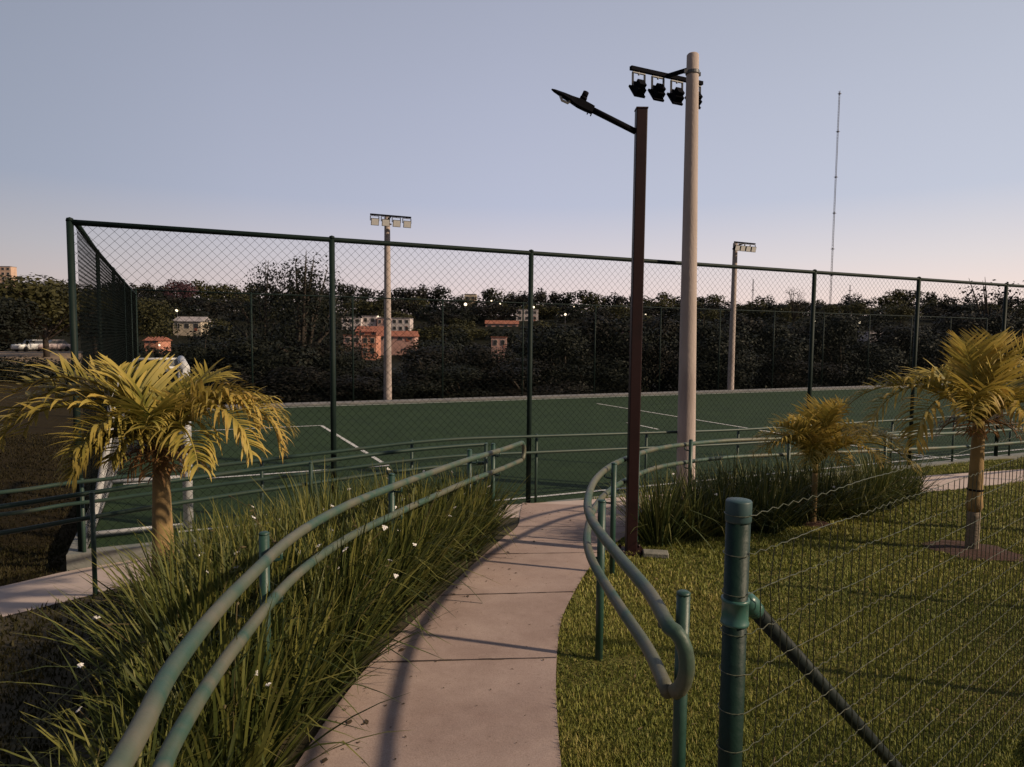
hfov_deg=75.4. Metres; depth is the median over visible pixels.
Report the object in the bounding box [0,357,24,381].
shrub
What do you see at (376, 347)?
house
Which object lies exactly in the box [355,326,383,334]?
house
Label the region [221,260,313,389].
tree
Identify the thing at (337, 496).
strappy plant
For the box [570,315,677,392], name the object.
tree
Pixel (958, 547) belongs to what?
bare soil
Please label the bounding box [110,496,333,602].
strappy plant
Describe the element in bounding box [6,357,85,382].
shrub
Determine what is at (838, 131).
radio mast
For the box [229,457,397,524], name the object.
strappy plant
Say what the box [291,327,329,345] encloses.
tree
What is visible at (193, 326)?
house
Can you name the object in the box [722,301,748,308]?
tree
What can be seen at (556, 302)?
tree
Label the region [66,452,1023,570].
court kerb
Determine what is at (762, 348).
tree
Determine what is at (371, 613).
strappy plant
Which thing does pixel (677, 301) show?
tree
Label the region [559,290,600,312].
tree
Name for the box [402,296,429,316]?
tree
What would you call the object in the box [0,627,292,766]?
strappy plant
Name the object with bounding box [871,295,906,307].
tree
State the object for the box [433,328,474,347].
tree
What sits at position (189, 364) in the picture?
tree
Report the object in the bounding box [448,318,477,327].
tree
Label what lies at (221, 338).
tree
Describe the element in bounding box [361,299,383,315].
tree
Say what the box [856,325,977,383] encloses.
tree
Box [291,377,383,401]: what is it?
tree
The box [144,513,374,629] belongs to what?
strappy plant
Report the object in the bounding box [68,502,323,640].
strappy plant
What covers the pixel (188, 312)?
tree
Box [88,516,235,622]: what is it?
strappy plant
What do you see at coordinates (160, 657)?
strappy plant
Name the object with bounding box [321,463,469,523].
strappy plant
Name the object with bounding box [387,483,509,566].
strappy plant
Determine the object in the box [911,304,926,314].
tree
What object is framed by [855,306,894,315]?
tree
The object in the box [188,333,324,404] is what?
tree
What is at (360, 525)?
strappy plant
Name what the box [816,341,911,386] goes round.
tree
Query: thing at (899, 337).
tree
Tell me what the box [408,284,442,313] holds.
tree
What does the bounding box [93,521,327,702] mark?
strappy plant
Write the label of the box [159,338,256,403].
tree
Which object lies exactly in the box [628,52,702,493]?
floodlight pole
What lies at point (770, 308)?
tree
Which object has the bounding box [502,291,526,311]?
tree
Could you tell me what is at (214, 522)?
strappy plant
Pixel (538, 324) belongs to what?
tree
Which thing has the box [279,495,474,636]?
strappy plant
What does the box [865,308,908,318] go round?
tree
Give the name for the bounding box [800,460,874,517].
strappy plant
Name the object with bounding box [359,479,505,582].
strappy plant
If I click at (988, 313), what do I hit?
tree
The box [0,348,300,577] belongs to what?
palm tree
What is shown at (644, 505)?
strappy plant
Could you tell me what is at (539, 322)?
tree
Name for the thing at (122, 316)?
court fence
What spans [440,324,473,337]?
tree
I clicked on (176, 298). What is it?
tree
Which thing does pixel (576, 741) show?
lawn grass
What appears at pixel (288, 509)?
strappy plant
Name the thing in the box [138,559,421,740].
strappy plant
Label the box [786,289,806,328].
tree
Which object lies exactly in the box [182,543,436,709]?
strappy plant
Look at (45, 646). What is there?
verge grass
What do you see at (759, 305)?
tree
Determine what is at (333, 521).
strappy plant
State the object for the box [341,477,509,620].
strappy plant
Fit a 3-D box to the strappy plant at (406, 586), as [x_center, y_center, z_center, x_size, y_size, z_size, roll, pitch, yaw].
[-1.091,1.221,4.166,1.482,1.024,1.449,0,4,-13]
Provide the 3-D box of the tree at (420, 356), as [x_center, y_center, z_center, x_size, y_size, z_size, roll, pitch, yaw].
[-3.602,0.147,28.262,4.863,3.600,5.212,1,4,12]
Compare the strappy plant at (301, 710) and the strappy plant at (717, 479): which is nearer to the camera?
the strappy plant at (301, 710)
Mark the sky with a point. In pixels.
(295, 117)
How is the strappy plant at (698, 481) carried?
on the ground at (54, 420)
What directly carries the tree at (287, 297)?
on the ground at (54, 420)
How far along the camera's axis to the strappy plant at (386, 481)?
6.84 m
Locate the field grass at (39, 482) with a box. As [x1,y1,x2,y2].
[0,432,100,584]
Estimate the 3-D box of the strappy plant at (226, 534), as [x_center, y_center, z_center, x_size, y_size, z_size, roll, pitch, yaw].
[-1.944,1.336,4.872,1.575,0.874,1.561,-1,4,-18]
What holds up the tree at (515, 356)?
on the ground at (54, 420)
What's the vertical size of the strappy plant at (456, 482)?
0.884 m
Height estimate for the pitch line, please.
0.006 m
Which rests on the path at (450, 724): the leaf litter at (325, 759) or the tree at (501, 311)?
the leaf litter at (325, 759)
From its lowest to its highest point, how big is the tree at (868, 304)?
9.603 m
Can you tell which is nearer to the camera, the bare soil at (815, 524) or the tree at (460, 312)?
the bare soil at (815, 524)
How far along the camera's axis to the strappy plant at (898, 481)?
9.21 m
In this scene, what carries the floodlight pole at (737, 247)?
on the ground at (54, 420)
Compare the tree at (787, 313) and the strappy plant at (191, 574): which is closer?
the strappy plant at (191, 574)
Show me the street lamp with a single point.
(639, 130)
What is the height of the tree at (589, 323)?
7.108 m
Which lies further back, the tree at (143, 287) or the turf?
the tree at (143, 287)
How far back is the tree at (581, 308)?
291.32 m
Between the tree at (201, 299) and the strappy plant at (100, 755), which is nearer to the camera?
the strappy plant at (100, 755)
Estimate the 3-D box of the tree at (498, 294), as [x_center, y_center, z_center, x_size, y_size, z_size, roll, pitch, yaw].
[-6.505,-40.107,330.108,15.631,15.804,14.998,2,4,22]
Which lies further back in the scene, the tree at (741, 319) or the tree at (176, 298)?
the tree at (176, 298)
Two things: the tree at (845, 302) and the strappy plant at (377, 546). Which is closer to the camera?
the strappy plant at (377, 546)
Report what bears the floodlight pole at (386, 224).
on the ground at (54, 420)
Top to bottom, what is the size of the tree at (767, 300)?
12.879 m
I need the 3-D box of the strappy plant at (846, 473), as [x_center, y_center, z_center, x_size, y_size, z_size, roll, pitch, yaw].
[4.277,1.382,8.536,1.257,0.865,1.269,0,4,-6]
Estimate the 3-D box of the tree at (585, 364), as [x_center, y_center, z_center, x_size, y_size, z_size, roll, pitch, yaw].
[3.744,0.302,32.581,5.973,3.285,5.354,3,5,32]
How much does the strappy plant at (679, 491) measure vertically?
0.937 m
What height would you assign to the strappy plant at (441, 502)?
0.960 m
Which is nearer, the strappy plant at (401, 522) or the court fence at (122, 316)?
the strappy plant at (401, 522)
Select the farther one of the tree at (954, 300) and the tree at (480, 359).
the tree at (954, 300)
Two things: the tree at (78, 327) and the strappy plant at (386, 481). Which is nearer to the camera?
the strappy plant at (386, 481)
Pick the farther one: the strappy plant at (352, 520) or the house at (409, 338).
the house at (409, 338)
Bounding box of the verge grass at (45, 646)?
[0,543,142,766]
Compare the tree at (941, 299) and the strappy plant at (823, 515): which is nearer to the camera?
the strappy plant at (823, 515)
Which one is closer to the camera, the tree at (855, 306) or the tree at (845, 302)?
the tree at (855, 306)
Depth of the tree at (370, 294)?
339.56 m
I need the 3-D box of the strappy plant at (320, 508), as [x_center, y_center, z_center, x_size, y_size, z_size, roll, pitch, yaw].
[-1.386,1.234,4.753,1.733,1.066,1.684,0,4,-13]
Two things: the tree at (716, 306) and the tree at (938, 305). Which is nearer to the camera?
the tree at (938, 305)
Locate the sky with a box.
[0,0,1023,315]
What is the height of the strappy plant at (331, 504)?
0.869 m
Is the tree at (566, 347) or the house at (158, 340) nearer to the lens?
the tree at (566, 347)
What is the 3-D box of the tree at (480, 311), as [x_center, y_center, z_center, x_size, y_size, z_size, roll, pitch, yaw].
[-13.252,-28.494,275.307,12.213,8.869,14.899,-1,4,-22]
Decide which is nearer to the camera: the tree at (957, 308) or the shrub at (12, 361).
the shrub at (12, 361)
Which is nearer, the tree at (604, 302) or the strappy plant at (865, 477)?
the strappy plant at (865, 477)
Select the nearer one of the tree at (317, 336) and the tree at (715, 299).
the tree at (317, 336)
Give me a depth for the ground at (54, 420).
4.79 m
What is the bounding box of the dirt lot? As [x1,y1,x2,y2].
[0,351,82,364]
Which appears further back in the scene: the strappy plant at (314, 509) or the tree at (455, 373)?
the tree at (455, 373)
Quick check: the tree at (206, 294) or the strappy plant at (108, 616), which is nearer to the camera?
the strappy plant at (108, 616)
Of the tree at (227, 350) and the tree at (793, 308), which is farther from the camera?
the tree at (793, 308)
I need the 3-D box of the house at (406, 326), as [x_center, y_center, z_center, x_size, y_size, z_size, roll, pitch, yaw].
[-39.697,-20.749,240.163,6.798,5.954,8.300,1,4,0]
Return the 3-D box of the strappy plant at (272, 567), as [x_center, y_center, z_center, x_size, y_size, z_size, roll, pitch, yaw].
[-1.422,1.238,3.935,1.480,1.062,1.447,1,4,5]
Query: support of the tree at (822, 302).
on the ground at (54, 420)
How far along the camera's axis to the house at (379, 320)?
237.11 m
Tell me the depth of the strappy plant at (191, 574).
4.13 m
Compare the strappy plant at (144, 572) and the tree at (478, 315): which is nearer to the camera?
the strappy plant at (144, 572)
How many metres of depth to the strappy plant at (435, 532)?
5.58 m
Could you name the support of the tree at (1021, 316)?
on the ground at (54, 420)
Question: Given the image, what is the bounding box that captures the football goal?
[86,356,193,536]
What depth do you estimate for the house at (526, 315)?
283.62 m
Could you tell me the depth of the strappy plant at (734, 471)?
8.21 m
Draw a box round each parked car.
[11,340,42,351]
[35,340,70,350]
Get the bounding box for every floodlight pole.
[370,213,410,399]
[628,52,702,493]
[727,241,755,389]
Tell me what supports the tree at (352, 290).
on the ground at (54, 420)
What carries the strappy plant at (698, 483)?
on the ground at (54, 420)
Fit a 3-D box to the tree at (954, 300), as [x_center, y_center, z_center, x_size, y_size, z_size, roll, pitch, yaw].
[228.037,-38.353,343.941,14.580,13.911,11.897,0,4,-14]
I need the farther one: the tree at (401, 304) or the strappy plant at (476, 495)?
the tree at (401, 304)
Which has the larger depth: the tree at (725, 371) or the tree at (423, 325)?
the tree at (423, 325)
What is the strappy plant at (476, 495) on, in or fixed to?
on the ground at (54, 420)
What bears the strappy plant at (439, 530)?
on the ground at (54, 420)
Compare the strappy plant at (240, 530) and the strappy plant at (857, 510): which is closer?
the strappy plant at (240, 530)
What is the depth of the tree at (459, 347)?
32.84 m
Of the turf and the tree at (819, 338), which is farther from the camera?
the tree at (819, 338)
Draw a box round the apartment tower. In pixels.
[0,266,16,287]
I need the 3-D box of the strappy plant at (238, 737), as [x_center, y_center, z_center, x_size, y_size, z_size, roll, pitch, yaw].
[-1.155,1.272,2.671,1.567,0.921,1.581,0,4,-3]
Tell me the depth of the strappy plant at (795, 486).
7.96 m
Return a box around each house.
[142,336,172,353]
[173,317,210,335]
[342,317,362,329]
[344,335,361,352]
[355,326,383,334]
[362,316,380,325]
[362,335,381,359]
[376,331,419,354]
[377,318,391,327]
[392,318,412,330]
[464,294,476,307]
[485,320,518,326]
[491,337,506,357]
[516,309,538,320]
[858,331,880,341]
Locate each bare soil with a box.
[800,519,832,527]
[922,540,1023,561]
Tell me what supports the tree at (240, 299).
on the ground at (54, 420)
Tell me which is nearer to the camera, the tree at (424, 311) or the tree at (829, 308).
the tree at (829, 308)
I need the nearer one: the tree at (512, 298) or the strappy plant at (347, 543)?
the strappy plant at (347, 543)
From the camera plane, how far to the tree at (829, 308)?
256.63 m
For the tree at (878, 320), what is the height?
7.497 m
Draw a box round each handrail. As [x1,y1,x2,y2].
[0,412,1016,552]
[0,442,487,595]
[103,441,525,766]
[583,427,1023,766]
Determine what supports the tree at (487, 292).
on the ground at (54, 420)
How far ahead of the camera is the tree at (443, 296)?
330.40 m
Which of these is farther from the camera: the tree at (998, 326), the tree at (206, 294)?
the tree at (206, 294)
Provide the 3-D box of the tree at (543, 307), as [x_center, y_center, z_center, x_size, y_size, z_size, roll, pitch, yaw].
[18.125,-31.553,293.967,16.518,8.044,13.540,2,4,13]
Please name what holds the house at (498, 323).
on the ground at (54, 420)
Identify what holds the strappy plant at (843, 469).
on the ground at (54, 420)
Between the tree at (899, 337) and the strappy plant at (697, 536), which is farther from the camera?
the tree at (899, 337)
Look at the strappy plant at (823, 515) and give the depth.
7.96 m
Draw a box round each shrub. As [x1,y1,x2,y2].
[0,356,49,381]
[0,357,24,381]
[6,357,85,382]
[33,358,96,385]
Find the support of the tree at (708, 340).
on the ground at (54, 420)
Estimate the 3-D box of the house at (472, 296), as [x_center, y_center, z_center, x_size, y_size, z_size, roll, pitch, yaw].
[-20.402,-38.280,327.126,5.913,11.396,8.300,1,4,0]
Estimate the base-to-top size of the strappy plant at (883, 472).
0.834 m
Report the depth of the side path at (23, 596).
6.46 m
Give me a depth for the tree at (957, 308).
250.17 m
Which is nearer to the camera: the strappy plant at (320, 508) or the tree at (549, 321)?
the strappy plant at (320, 508)
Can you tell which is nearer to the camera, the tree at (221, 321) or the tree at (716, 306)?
the tree at (221, 321)
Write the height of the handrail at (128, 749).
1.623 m
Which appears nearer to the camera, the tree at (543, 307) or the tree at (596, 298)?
the tree at (543, 307)
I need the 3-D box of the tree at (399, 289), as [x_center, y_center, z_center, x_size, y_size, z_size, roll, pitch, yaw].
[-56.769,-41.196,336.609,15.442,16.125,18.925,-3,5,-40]
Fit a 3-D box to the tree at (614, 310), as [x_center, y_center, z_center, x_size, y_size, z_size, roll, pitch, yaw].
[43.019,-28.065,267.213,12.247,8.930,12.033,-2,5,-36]
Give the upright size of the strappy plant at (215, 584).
1.204 m
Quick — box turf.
[89,384,1023,547]
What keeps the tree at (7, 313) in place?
on the ground at (54, 420)
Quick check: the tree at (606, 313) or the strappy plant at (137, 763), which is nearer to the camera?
the strappy plant at (137, 763)
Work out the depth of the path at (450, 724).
3.82 m
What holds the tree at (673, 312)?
on the ground at (54, 420)
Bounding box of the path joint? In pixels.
[374,526,624,661]
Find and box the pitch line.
[123,387,1022,531]
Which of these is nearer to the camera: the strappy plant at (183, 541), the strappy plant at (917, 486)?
the strappy plant at (183, 541)
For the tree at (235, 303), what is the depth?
286.97 m
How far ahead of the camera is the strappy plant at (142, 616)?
3.43 m
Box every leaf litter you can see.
[295,510,573,765]
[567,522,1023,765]
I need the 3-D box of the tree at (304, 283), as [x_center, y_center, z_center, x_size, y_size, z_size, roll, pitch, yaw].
[-9.757,-1.187,30.951,7.608,9.936,7.845,3,5,35]
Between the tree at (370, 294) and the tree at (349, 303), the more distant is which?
the tree at (370, 294)
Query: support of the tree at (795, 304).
on the ground at (54, 420)
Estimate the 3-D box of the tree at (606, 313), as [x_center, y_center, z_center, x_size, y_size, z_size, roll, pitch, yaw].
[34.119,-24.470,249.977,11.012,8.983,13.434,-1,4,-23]
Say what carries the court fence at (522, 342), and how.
on the ground at (54, 420)
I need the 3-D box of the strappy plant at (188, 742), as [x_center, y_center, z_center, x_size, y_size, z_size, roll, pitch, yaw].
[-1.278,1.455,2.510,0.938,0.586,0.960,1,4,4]
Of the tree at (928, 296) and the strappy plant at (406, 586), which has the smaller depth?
the strappy plant at (406, 586)
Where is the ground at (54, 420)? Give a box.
[0,310,1023,766]
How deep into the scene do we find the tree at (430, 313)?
276.32 m
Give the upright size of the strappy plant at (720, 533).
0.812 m
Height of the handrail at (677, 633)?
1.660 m
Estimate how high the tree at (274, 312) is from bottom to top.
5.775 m
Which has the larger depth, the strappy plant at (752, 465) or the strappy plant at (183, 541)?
the strappy plant at (752, 465)
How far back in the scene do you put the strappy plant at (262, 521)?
5.05 m
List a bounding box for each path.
[0,469,1023,616]
[295,503,646,766]
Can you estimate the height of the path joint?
0.443 m
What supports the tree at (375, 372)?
on the ground at (54, 420)
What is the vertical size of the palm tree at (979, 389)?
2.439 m
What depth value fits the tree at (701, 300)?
316.41 m
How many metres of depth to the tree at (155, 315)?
83.53 m
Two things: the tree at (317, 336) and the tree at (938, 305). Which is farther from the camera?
the tree at (938, 305)
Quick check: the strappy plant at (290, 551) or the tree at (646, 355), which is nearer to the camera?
the strappy plant at (290, 551)
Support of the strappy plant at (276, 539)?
on the ground at (54, 420)
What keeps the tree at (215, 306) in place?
on the ground at (54, 420)
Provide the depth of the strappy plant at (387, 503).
5.96 m
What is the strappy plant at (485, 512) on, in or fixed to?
on the ground at (54, 420)
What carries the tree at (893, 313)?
on the ground at (54, 420)
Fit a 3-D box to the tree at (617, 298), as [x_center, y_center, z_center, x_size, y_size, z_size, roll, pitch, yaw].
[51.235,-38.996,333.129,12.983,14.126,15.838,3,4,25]
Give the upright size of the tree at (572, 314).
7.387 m
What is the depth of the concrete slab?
6.33 m
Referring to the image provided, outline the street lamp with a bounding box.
[551,89,647,555]
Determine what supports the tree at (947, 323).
on the ground at (54, 420)
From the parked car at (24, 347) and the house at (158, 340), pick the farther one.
the house at (158, 340)
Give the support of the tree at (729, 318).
on the ground at (54, 420)
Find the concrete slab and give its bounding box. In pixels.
[643,549,668,558]
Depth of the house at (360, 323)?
235.12 m
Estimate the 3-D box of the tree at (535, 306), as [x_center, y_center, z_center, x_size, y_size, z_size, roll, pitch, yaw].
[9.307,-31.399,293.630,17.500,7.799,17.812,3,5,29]
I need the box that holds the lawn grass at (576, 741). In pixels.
[553,459,1023,766]
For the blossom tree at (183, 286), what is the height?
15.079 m
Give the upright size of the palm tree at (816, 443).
1.737 m
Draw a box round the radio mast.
[829,92,840,303]
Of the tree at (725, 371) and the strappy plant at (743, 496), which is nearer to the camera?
the strappy plant at (743, 496)
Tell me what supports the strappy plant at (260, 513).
on the ground at (54, 420)
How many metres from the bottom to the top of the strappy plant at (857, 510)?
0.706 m
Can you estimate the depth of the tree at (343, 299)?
327.63 m
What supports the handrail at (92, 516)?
on the ground at (54, 420)
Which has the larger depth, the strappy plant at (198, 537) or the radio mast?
the radio mast
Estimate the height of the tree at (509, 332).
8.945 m
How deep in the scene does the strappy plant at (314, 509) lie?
5.39 m
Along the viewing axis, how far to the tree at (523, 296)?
320.61 m
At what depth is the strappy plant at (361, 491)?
5.79 m
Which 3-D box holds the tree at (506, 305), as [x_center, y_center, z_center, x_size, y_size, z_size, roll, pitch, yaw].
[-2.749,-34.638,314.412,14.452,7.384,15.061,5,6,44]
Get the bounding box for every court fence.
[65,217,1023,551]
[74,225,138,540]
[135,288,987,404]
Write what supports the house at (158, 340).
on the ground at (54, 420)
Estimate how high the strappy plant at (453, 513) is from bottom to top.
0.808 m
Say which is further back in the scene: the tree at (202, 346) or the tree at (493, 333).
the tree at (493, 333)
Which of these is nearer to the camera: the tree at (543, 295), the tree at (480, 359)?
the tree at (480, 359)
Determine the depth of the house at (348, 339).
183.62 m
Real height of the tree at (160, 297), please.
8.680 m
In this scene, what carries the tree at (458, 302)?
on the ground at (54, 420)
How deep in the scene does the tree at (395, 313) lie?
257.47 m
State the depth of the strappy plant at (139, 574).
4.90 m
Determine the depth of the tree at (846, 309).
291.75 m
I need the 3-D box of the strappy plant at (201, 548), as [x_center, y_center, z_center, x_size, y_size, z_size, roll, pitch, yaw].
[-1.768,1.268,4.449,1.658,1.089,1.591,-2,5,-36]
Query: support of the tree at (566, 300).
on the ground at (54, 420)
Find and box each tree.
[0,272,122,356]
[0,296,51,344]
[0,329,53,350]
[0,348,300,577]
[41,289,144,354]
[93,297,181,337]
[94,343,177,380]
[117,283,156,295]
[132,282,166,297]
[143,292,168,307]
[152,295,202,312]
[159,279,198,299]
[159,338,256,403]
[159,362,251,390]
[167,306,212,325]
[176,279,215,309]
[183,297,221,310]
[184,325,243,345]
[187,342,259,367]
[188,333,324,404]
[191,367,312,404]
[193,285,221,300]
[196,298,241,320]
[202,318,242,339]
[204,283,242,309]
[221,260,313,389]
[223,294,254,310]
[227,299,249,307]
[234,251,379,398]
[236,365,337,402]
[244,283,257,310]
[247,283,278,306]
[255,307,291,318]
[266,341,361,402]
[271,287,315,306]
[274,350,383,402]
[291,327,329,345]
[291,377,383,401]
[300,366,448,401]
[328,282,354,312]
[336,299,363,315]
[338,283,368,312]
[353,287,383,301]
[354,300,383,315]
[359,377,458,399]
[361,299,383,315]
[370,344,489,397]
[373,290,397,306]
[377,311,414,317]
[383,296,418,318]
[393,287,407,311]
[398,287,427,305]
[399,363,509,397]
[401,337,494,385]
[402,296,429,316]
[405,339,439,353]
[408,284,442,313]
[409,325,444,339]
[410,304,448,318]
[410,339,430,350]
[415,321,450,336]
[422,342,526,397]
[426,306,467,319]
[427,284,458,309]
[427,309,461,328]
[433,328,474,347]
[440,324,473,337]
[443,308,477,323]
[445,328,481,341]
[446,294,473,308]
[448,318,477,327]
[450,311,485,322]
[454,297,478,307]
[456,357,592,396]
[465,305,492,322]
[471,349,545,395]
[472,289,504,313]
[472,328,491,339]
[475,303,520,320]
[480,328,502,338]
[486,288,511,315]
[486,329,524,349]
[491,303,515,314]
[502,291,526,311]
[502,341,575,393]
[512,291,541,314]
[512,324,628,393]
[515,304,550,316]
[518,320,556,337]
[520,323,566,334]
[534,288,559,306]
[534,356,628,393]
[536,304,569,318]
[541,306,565,318]
[544,320,556,328]
[546,294,569,307]
[556,292,578,313]
[556,306,586,321]
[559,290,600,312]
[565,312,661,393]
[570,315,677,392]
[573,305,591,317]
[577,292,604,308]
[577,307,609,317]
[584,307,615,322]
[596,296,613,308]
[601,292,626,307]
[604,341,711,392]
[605,303,629,319]
[613,312,651,323]
[620,295,651,305]
[621,315,709,391]
[641,317,760,390]
[643,305,678,318]
[648,303,669,312]
[651,292,675,304]
[651,301,673,313]
[653,348,767,390]
[658,307,679,318]
[659,313,679,327]
[669,296,680,306]
[697,296,708,304]
[697,305,729,321]
[697,310,722,322]
[697,312,807,388]
[699,294,728,306]
[704,303,727,316]
[714,313,759,327]
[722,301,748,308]
[729,299,770,320]
[735,322,825,388]
[738,355,852,388]
[746,394,922,521]
[749,303,784,320]
[755,295,775,305]
[762,315,795,331]
[766,326,854,386]
[772,302,804,321]
[781,300,809,310]
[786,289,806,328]
[789,311,908,386]
[799,304,824,315]
[816,299,828,310]
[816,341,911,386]
[817,304,843,318]
[827,323,938,386]
[837,305,859,313]
[837,325,1023,548]
[838,299,860,305]
[840,301,874,318]
[841,294,862,301]
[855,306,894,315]
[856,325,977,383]
[857,310,892,327]
[859,298,882,315]
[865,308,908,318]
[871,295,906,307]
[882,306,923,319]
[883,305,923,322]
[885,289,915,306]
[895,310,998,369]
[901,290,934,309]
[902,348,953,383]
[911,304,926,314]
[920,291,950,305]
[921,300,964,320]
[922,300,960,317]
[942,304,977,320]
[945,297,961,304]
[953,311,1023,378]
[958,354,1023,419]
[959,279,1023,328]
[959,295,981,306]
[966,309,1022,324]
[977,305,1010,311]
[988,294,1014,307]
[1008,295,1023,307]
[1010,302,1023,312]
[1010,309,1023,319]
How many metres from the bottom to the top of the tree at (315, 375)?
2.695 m
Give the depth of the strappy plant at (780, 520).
7.37 m
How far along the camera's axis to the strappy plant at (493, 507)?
7.03 m
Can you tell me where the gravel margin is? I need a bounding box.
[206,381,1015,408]
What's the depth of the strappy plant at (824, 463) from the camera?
8.92 m
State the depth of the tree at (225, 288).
330.96 m
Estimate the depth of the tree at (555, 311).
289.68 m
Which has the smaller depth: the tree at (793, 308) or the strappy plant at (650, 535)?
the strappy plant at (650, 535)
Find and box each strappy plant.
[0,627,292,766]
[0,685,297,766]
[7,522,351,749]
[8,537,324,750]
[9,605,332,766]
[10,511,387,749]
[18,514,290,676]
[23,566,410,766]
[40,570,355,765]
[47,580,377,766]
[49,738,196,766]
[54,549,256,739]
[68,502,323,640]
[72,670,302,766]
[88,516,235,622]
[90,530,255,631]
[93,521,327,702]
[93,538,185,641]
[104,493,365,607]
[105,490,427,699]
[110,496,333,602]
[123,502,394,652]
[123,510,279,582]
[132,507,293,593]
[136,512,240,574]
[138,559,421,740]
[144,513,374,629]
[150,495,288,556]
[165,522,346,583]
[168,501,291,564]
[178,493,347,550]
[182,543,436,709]
[189,493,337,570]
[193,479,427,597]
[217,497,453,664]
[218,531,458,688]
[224,499,301,538]
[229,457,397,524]
[233,484,382,536]
[251,497,430,620]
[253,495,324,537]
[256,466,411,528]
[269,495,410,568]
[272,485,386,538]
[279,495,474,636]
[284,469,408,527]
[286,470,383,508]
[289,498,395,548]
[290,488,484,653]
[296,506,446,606]
[315,496,448,571]
[318,463,492,599]
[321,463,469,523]
[323,485,467,532]
[323,486,485,600]
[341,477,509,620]
[346,465,446,505]
[351,466,513,548]
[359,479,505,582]
[359,489,488,578]
[369,472,486,503]
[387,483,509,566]
[406,466,496,540]
[407,486,492,549]
[411,459,512,522]
[411,462,528,549]
[427,473,527,568]
[434,478,526,555]
[436,465,542,538]
[440,476,521,548]
[594,474,704,551]
[601,464,721,554]
[607,461,714,537]
[639,466,725,528]
[654,475,740,541]
[662,462,756,519]
[668,461,776,536]
[671,455,771,517]
[687,452,786,500]
[698,450,797,498]
[703,469,792,529]
[710,455,830,533]
[714,458,836,541]
[749,450,850,507]
[755,457,845,528]
[757,467,852,526]
[765,449,869,485]
[771,456,891,527]
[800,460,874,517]
[803,458,871,491]
[809,458,892,515]
[820,461,911,517]
[823,454,901,508]
[829,451,922,502]
[835,453,913,494]
[836,443,938,511]
[867,453,933,502]
[887,451,952,501]
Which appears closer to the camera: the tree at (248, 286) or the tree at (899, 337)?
the tree at (899, 337)
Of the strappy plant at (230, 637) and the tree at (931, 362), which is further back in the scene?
the tree at (931, 362)
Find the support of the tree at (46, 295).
on the ground at (54, 420)
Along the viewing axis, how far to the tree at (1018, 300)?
333.18 m
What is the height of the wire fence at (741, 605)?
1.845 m
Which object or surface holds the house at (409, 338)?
on the ground at (54, 420)
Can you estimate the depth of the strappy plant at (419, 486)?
6.89 m
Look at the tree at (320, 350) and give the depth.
30.22 m
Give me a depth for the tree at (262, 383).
25.08 m
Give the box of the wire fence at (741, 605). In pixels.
[716,434,1023,766]
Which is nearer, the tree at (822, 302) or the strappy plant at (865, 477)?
the strappy plant at (865, 477)
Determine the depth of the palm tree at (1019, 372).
7.34 m
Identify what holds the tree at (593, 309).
on the ground at (54, 420)
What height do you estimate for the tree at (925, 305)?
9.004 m
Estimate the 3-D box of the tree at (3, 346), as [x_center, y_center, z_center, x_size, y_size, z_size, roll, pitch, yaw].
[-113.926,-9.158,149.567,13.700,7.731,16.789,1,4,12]
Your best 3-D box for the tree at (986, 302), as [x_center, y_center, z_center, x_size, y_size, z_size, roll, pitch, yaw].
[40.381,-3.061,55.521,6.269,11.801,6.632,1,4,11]
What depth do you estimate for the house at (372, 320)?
238.03 m
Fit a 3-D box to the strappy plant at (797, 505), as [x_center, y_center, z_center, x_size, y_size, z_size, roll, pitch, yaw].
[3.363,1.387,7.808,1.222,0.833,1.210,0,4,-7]
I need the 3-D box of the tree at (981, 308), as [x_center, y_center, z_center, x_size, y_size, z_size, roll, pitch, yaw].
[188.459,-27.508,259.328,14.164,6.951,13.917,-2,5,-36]
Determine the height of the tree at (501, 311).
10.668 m
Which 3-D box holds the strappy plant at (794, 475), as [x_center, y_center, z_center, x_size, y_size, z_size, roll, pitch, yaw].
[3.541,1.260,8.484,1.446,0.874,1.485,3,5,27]
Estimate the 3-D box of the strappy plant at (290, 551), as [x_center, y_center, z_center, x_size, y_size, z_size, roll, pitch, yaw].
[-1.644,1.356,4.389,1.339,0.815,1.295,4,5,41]
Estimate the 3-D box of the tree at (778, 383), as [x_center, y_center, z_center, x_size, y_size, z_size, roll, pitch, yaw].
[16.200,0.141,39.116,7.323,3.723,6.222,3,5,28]
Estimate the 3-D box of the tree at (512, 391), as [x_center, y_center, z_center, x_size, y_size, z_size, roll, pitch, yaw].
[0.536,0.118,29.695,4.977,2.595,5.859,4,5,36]
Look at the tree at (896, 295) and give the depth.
319.32 m
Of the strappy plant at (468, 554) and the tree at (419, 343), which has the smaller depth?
the strappy plant at (468, 554)
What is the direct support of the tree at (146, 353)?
on the ground at (54, 420)
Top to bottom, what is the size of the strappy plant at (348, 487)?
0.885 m
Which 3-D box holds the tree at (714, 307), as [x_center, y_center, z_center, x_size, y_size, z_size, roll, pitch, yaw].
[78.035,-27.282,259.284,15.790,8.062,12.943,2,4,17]
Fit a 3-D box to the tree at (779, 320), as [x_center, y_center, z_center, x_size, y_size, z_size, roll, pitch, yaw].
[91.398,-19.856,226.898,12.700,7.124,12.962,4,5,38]
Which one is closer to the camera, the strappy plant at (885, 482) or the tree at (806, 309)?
the strappy plant at (885, 482)
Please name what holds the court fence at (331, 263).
on the court kerb
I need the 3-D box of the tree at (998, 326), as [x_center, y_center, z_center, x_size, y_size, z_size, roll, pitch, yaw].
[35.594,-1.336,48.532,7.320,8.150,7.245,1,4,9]
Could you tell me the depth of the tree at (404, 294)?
323.95 m
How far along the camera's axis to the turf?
15.07 m
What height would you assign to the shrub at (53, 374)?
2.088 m

